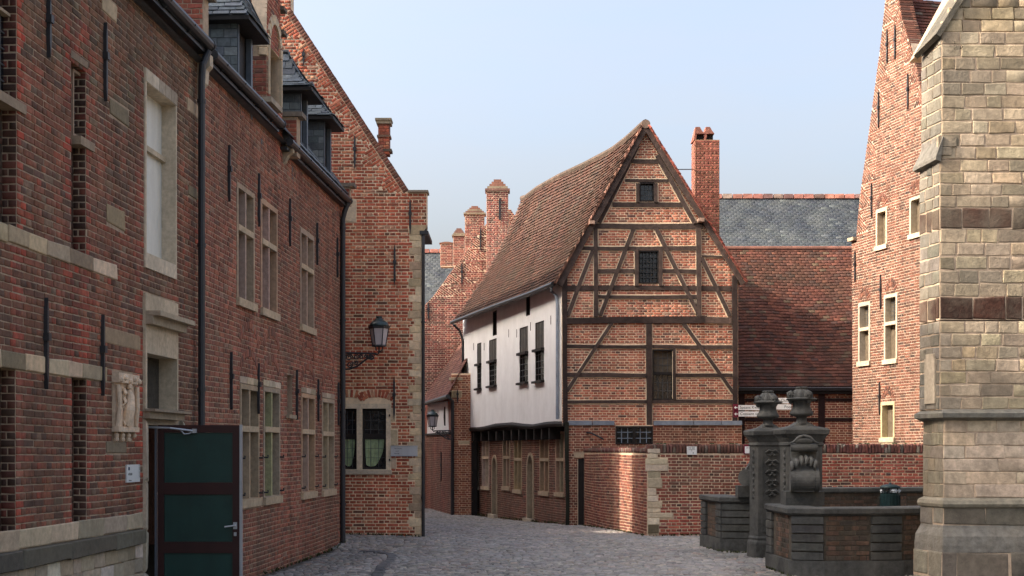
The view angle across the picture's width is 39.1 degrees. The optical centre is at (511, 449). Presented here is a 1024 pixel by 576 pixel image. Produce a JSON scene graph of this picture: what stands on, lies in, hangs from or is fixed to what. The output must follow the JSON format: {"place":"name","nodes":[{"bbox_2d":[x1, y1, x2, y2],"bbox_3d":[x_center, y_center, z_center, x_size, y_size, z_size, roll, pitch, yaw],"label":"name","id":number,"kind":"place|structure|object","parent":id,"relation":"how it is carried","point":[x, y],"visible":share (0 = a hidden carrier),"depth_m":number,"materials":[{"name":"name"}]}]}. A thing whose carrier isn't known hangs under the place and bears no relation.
{"place":"outdoors","nodes":[
{"label":"outdoors","id":0,"kind":"place"},
{"bbox_2d":[439,242,452,267],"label":"chimney stack","id":1,"kind":"object","parent":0,"point":[446,255],"visible":1,"depth_m":53.46,"materials":[{"name":"brick"}]},
{"bbox_2d":[145,508,912,575],"bbox_3d":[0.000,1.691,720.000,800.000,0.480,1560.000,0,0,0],"label":"ground","id":2,"kind":"structure","parent":0,"point":[461,545],"depth_m":21.30,"materials":[{"name":"grey stone"}]},
{"bbox_2d":[0,0,216,575],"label":"brick house","id":3,"kind":"structure","parent":2,"relation":"on","point":[102,191],"depth_m":11.98,"materials":[{"name":"brick"}]},
{"bbox_2d":[0,7,9,91],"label":"window","id":4,"kind":"structure","parent":3,"relation":"in","point":[3,13],"depth_m":10.38,"materials":[{"name":"stone"}]},
{"bbox_2d":[71,68,79,134],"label":"window","id":5,"kind":"structure","parent":3,"relation":"in","point":[73,72],"depth_m":11.66,"materials":[{"name":"stone"}]},
{"bbox_2d":[111,372,141,441],"bbox_3d":[-3.393,-0.362,12.720,0.144,0.602,0.568,0,0,3],"label":"stone relief","id":6,"kind":"object","parent":3,"relation":"attached to","point":[125,404],"visible":1,"depth_m":12.65,"materials":[{"name":"stone"}]},
{"bbox_2d":[125,464,139,482],"bbox_3d":[-3.416,0.202,12.977,0.016,0.192,0.364,0,0,3],"label":"plaque","id":7,"kind":"object","parent":3,"relation":"attached to","point":[132,472],"visible":1,"depth_m":12.95,"materials":[{"name":"white metal"}]},
{"bbox_2d":[143,67,176,279],"bbox_3d":[-3.446,-2.609,13.822,0.187,1.849,0.994,0,0,3],"label":"window","id":8,"kind":"structure","parent":3,"relation":"in","point":[160,101],"depth_m":14.16,"materials":[{"name":"stone"}]},
{"bbox_2d":[148,425,242,575],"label":"door","id":9,"kind":"structure","parent":3,"relation":"attached to","point":[198,500],"depth_m":13.55,"materials":[{"name":"green paint"}]},
{"bbox_2d":[205,0,294,575],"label":"brick house","id":10,"kind":"structure","parent":2,"relation":"on","point":[247,133],"depth_m":17.36,"materials":[{"name":"brick"}]},
{"bbox_2d":[236,181,257,311],"bbox_3d":[-3.248,-2.395,17.179,0.225,1.441,0.900,0,0,3],"label":"window","id":11,"kind":"structure","parent":10,"relation":"in","point":[245,199],"depth_m":17.16,"materials":[{"name":"stone"}]},
{"bbox_2d":[239,383,262,508],"bbox_3d":[-3.237,-0.037,17.379,0.225,1.470,1.000,0,0,3],"label":"window","id":12,"kind":"structure","parent":10,"relation":"in","point":[249,418],"depth_m":17.50,"materials":[{"name":"stone"}]},
{"bbox_2d":[260,199,280,321],"bbox_3d":[-3.176,-2.402,18.405,0.225,1.462,0.967,0,0,3],"label":"window","id":13,"kind":"structure","parent":10,"relation":"in","point":[269,214],"depth_m":18.41,"materials":[{"name":"glass"}]},
{"bbox_2d":[263,386,282,504],"bbox_3d":[-3.167,-0.043,18.556,0.225,1.494,0.982,0,0,3],"label":"window","id":14,"kind":"structure","parent":10,"relation":"in","point":[271,396],"depth_m":18.53,"materials":[{"name":"stone"}]},
{"bbox_2d":[147,50,356,567],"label":"brick house","id":15,"kind":"structure","parent":2,"relation":"on","point":[317,201],"depth_m":21.28,"materials":[{"name":"brick"}]},
{"bbox_2d":[299,227,316,335],"bbox_3d":[-3.033,-2.402,20.818,0.225,1.452,1.035,0,0,3],"label":"window","id":16,"kind":"structure","parent":15,"relation":"in","point":[306,325],"depth_m":20.79,"materials":[{"name":"glass"}]},
{"bbox_2d":[301,393,317,499],"bbox_3d":[-3.028,-0.041,20.895,0.225,1.512,1.042,0,0,3],"label":"window","id":17,"kind":"structure","parent":15,"relation":"in","point":[307,400],"depth_m":20.86,"materials":[{"name":"stone"}]},
{"bbox_2d":[321,398,336,496],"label":"window","id":18,"kind":"structure","parent":15,"relation":"in","point":[328,405],"depth_m":22.46,"materials":[{"name":"stone"}]},
{"bbox_2d":[345,316,390,369],"bbox_3d":[-2.404,-1.764,24.000,0.791,0.896,0.335,0,0,0],"label":"wall lantern","id":19,"kind":"object","parent":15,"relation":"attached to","point":[378,326],"depth_m":23.96,"materials":[{"name":"black metal"}]},
{"bbox_2d":[280,0,431,536],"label":"brick house","id":20,"kind":"structure","parent":2,"relation":"on","point":[387,237],"depth_m":24.65,"materials":[{"name":"brick"}]},
{"bbox_2d":[345,404,391,473],"bbox_3d":[-2.543,-0.173,24.713,0.981,1.206,0.210,0,0,0],"label":"window","id":21,"kind":"structure","parent":20,"relation":"in","point":[367,426],"depth_m":24.75,"materials":[{"name":"glass"}]},
{"bbox_2d":[390,446,417,455],"bbox_3d":[-1.845,0.032,24.628,0.465,0.182,0.032,0,0,0],"label":"plaque","id":22,"kind":"object","parent":20,"relation":"attached to","point":[404,450],"visible":1,"depth_m":24.62,"materials":[{"name":"silver metal"}]},
{"bbox_2d":[425,249,453,304],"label":"slate roofed building","id":23,"kind":"structure","parent":2,"relation":"on","point":[436,275],"depth_m":56.60,"materials":[{"name":"stone"}]},
{"bbox_2d":[425,342,470,514],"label":"lane cottage","id":24,"kind":"structure","parent":2,"relation":"on","point":[447,476],"depth_m":41.26,"materials":[{"name":"brick"}]},
{"bbox_2d":[425,179,513,394],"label":"brick house","id":25,"kind":"structure","parent":2,"relation":"on","point":[449,299],"depth_m":46.15,"materials":[{"name":"red brick"}]},
{"bbox_2d":[452,228,464,266],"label":"chimney stack","id":26,"kind":"object","parent":25,"relation":"on","point":[458,235],"visible":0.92,"depth_m":51.92,"materials":[{"name":"brick"}]},
{"bbox_2d":[464,206,485,251],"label":"chimney stack","id":27,"kind":"object","parent":25,"relation":"on","point":[474,216],"visible":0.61,"depth_m":49.09,"materials":[{"name":"brick"}]},
{"bbox_2d":[263,513,794,575],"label":"weeds","id":28,"kind":"object","parent":2,"relation":"on","point":[358,533],"visible":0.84,"depth_m":24.57,"materials":[{"name":"green plant"}]},
{"bbox_2d":[450,119,747,524],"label":"half timbered house","id":29,"kind":"structure","parent":2,"relation":"on","point":[599,309],"depth_m":31.39,"materials":[{"name":"brick"}]},
{"bbox_2d":[474,343,481,390],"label":"window","id":30,"kind":"structure","parent":29,"relation":"in","point":[479,363],"depth_m":39.76,"materials":[{"name":"black glass"}]},
{"bbox_2d":[477,441,478,489],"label":"window","id":31,"kind":"structure","parent":29,"relation":"in","point":[477,441],"depth_m":40.94,"materials":[{"name":"wood"}]},
{"bbox_2d":[480,441,489,489],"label":"window","id":32,"kind":"structure","parent":29,"relation":"in","point":[485,444],"depth_m":40.10,"materials":[{"name":"stone"}]},
{"bbox_2d":[485,338,496,387],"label":"window","id":33,"kind":"structure","parent":29,"relation":"in","point":[492,362],"depth_m":38.11,"materials":[{"name":"black glass"}]},
{"bbox_2d":[493,310,496,335],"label":"window","id":34,"kind":"structure","parent":29,"relation":"in","point":[495,312],"depth_m":38.04,"materials":[{"name":"black glass"}]},
{"bbox_2d":[501,441,510,490],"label":"window","id":35,"kind":"structure","parent":29,"relation":"in","point":[505,444],"depth_m":37.71,"materials":[{"name":"stone"}]},
{"bbox_2d":[512,440,521,493],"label":"window","id":36,"kind":"structure","parent":29,"relation":"in","point":[517,489],"depth_m":36.51,"materials":[{"name":"stone"}]},
{"bbox_2d":[516,326,527,384],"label":"window","id":37,"kind":"structure","parent":29,"relation":"in","point":[523,354],"depth_m":34.96,"materials":[{"name":"black glass"}]},
{"bbox_2d":[526,296,529,315],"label":"window","id":38,"kind":"structure","parent":29,"relation":"in","point":[527,298],"depth_m":34.63,"materials":[{"name":"black glass"}]},
{"bbox_2d":[531,320,543,383],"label":"window","id":39,"kind":"structure","parent":29,"relation":"in","point":[539,350],"depth_m":33.50,"materials":[{"name":"black glass"}]},
{"bbox_2d":[538,440,549,495],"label":"window","id":40,"kind":"structure","parent":29,"relation":"in","point":[543,444],"depth_m":34.04,"materials":[{"name":"stone"}]},
{"bbox_2d":[554,431,564,496],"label":"window","id":41,"kind":"structure","parent":29,"relation":"in","point":[559,443],"depth_m":32.71,"materials":[{"name":"stone"}]},
{"bbox_2d":[578,458,583,524],"bbox_3d":[1.501,0.993,31.295,0.127,1.615,0.011,0,0,0],"label":"side door","id":42,"kind":"structure","parent":29,"relation":"in","point":[580,461],"depth_m":31.29,"materials":[{"name":"black wood"}]},
{"bbox_2d":[615,426,633,443],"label":"window","id":43,"kind":"structure","parent":29,"relation":"in","point":[623,434],"depth_m":31.35,"materials":[{"name":"black glass"}]},
{"bbox_2d":[634,426,652,443],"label":"window","id":44,"kind":"structure","parent":29,"relation":"in","point":[642,434],"depth_m":31.33,"materials":[{"name":"black glass"}]},
{"bbox_2d":[640,182,653,201],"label":"window","id":45,"kind":"structure","parent":29,"relation":"in","point":[646,188],"depth_m":31.49,"materials":[{"name":"black glass"}]},
{"bbox_2d":[639,251,658,283],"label":"window","id":46,"kind":"structure","parent":29,"relation":"in","point":[648,260],"depth_m":31.50,"materials":[{"name":"black glass"}]},
{"bbox_2d":[652,349,673,399],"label":"window","id":47,"kind":"structure","parent":29,"relation":"in","point":[661,358],"depth_m":31.50,"materials":[{"name":"brown wood"}]},
{"bbox_2d":[583,448,659,535],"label":"boundary wall","id":48,"kind":"structure","parent":2,"relation":"on","point":[615,488],"depth_m":28.27,"materials":[{"name":"brick"}]},
{"bbox_2d":[699,494,749,551],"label":"parapet wall","id":49,"kind":"structure","parent":2,"relation":"on","point":[725,522],"depth_m":22.18,"materials":[{"name":"stone"}]},
{"bbox_2d":[735,461,749,496],"bbox_3d":[3.581,0.432,21.921,0.332,0.606,0.621,0,0,0],"label":"stone volute","id":50,"kind":"object","parent":49,"relation":"on","point":[742,489],"visible":0.56,"depth_m":21.76,"materials":[{"name":"grey stone"}]},
{"bbox_2d":[733,398,792,416],"bbox_3d":[5.377,0.321,30.532,1.387,2.856,0.113,0,0,0],"label":"signpost","id":51,"kind":"object","parent":2,"relation":"on","point":[736,408],"visible":0.44,"depth_m":30.48,"materials":[{"name":"white metal"}]},
{"bbox_2d":[645,443,923,535],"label":"boundary wall","id":52,"kind":"structure","parent":2,"relation":"on","point":[679,480],"depth_m":26.13,"materials":[{"name":"brick"}]},
{"bbox_2d":[687,446,696,454],"bbox_3d":[3.260,0.027,26.106,0.179,0.150,0.020,0,0,0],"label":"utility sign","id":53,"kind":"object","parent":52,"relation":"attached to","point":[691,450],"visible":1,"depth_m":26.10,"materials":[{"name":"white metal"}]},
{"bbox_2d":[744,444,749,453],"bbox_3d":[4.308,0.007,26.106,0.214,0.181,0.019,0,0,0],"label":"hydrant sign","id":54,"kind":"object","parent":52,"relation":"attached to","point":[746,449],"visible":0.58,"depth_m":26.10,"materials":[{"name":"white metal"}]},
{"bbox_2d":[726,246,852,443],"bbox_3d":[7.263,-1.605,36.750,4.229,7.160,6.470,0,0,0],"label":"tiled annex","id":55,"kind":"object","parent":2,"relation":"on","point":[794,316],"visible":0.35,"depth_m":34.78,"materials":[{"name":"brick"}]},
{"bbox_2d":[719,194,859,245],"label":"slate roofed building","id":56,"kind":"structure","parent":2,"relation":"on","point":[788,220],"depth_m":48.32,"materials":[{"name":"stone"}]},
{"bbox_2d":[773,387,829,506],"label":"gate pier","id":57,"kind":"structure","parent":2,"relation":"on","point":[800,399],"depth_m":19.20,"materials":[{"name":"grey stone"}]},
{"bbox_2d":[764,503,920,575],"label":"parapet wall","id":58,"kind":"structure","parent":2,"relation":"on","point":[805,540],"depth_m":17.81,"materials":[{"name":"stone"}]},
{"bbox_2d":[781,434,823,504],"bbox_3d":[3.786,0.267,18.643,0.497,0.916,0.635,0,0,0],"label":"stone volute","id":59,"kind":"object","parent":58,"relation":"on","point":[804,480],"visible":1,"depth_m":18.48,"materials":[{"name":"grey stone"}]},
{"bbox_2d":[822,487,922,506],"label":"parapet wall","id":60,"kind":"structure","parent":2,"relation":"on","point":[850,496],"depth_m":24.79,"materials":[{"name":"stone"}]},
{"bbox_2d":[880,483,900,505],"bbox_3d":[5.909,1.035,22.500,0.325,1.026,0.330,0,0,0],"label":"litter bin","id":61,"kind":"object","parent":2,"relation":"on","point":[891,497],"visible":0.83,"depth_m":22.39,"materials":[{"name":"teal metal"}]},
{"bbox_2d":[847,0,940,443],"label":"brick house","id":62,"kind":"structure","parent":2,"relation":"on","point":[885,241],"depth_m":29.16,"materials":[{"name":"brick"}]},
{"bbox_2d":[856,302,870,366],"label":"window","id":63,"kind":"structure","parent":62,"relation":"in","point":[863,308],"depth_m":30.43,"materials":[{"name":"stone"}]},
{"bbox_2d":[874,207,887,250],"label":"window","id":64,"kind":"structure","parent":62,"relation":"in","point":[881,215],"depth_m":29.68,"materials":[{"name":"stone"}]},
{"bbox_2d":[879,402,894,441],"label":"window","id":65,"kind":"structure","parent":62,"relation":"in","point":[887,408],"depth_m":29.44,"materials":[{"name":"stone"}]},
{"bbox_2d":[882,293,897,364],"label":"window","id":66,"kind":"structure","parent":62,"relation":"in","point":[890,301],"depth_m":29.32,"materials":[{"name":"stone"}]},
{"bbox_2d":[907,195,919,239],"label":"window","id":67,"kind":"structure","parent":62,"relation":"in","point":[914,205],"depth_m":28.36,"materials":[{"name":"stone"}]},
{"bbox_2d":[909,0,1023,575],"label":"church buttress","id":68,"kind":"structure","parent":2,"relation":"on","point":[969,163],"depth_m":15.33,"materials":[{"name":"stone"}]},
{"bbox_3d":[-8.133,-3.500,37.304,12.029,11.200,22.160,0,0,0],"label":"brick house","id":69,"kind":"object","parent":2,"relation":"on","visible":0},
{"bbox_2d":[426,410,451,439],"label":"wall lantern","id":70,"kind":"object","parent":69,"relation":"attached to","point":[432,416],"depth_m":40.28,"materials":[{"name":"black metal"}]},
{"bbox_2d":[294,0,941,251],"label":"sky","id":71,"kind":"structure","parent":0,"point":[521,94],"materials":[{"name":"blue"}]},
{"bbox_2d":[743,391,782,557],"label":"gate pier","id":72,"kind":"structure","parent":0,"point":[763,440],"depth_m":20.85,"materials":[{"name":"grey stone"}]}
]}

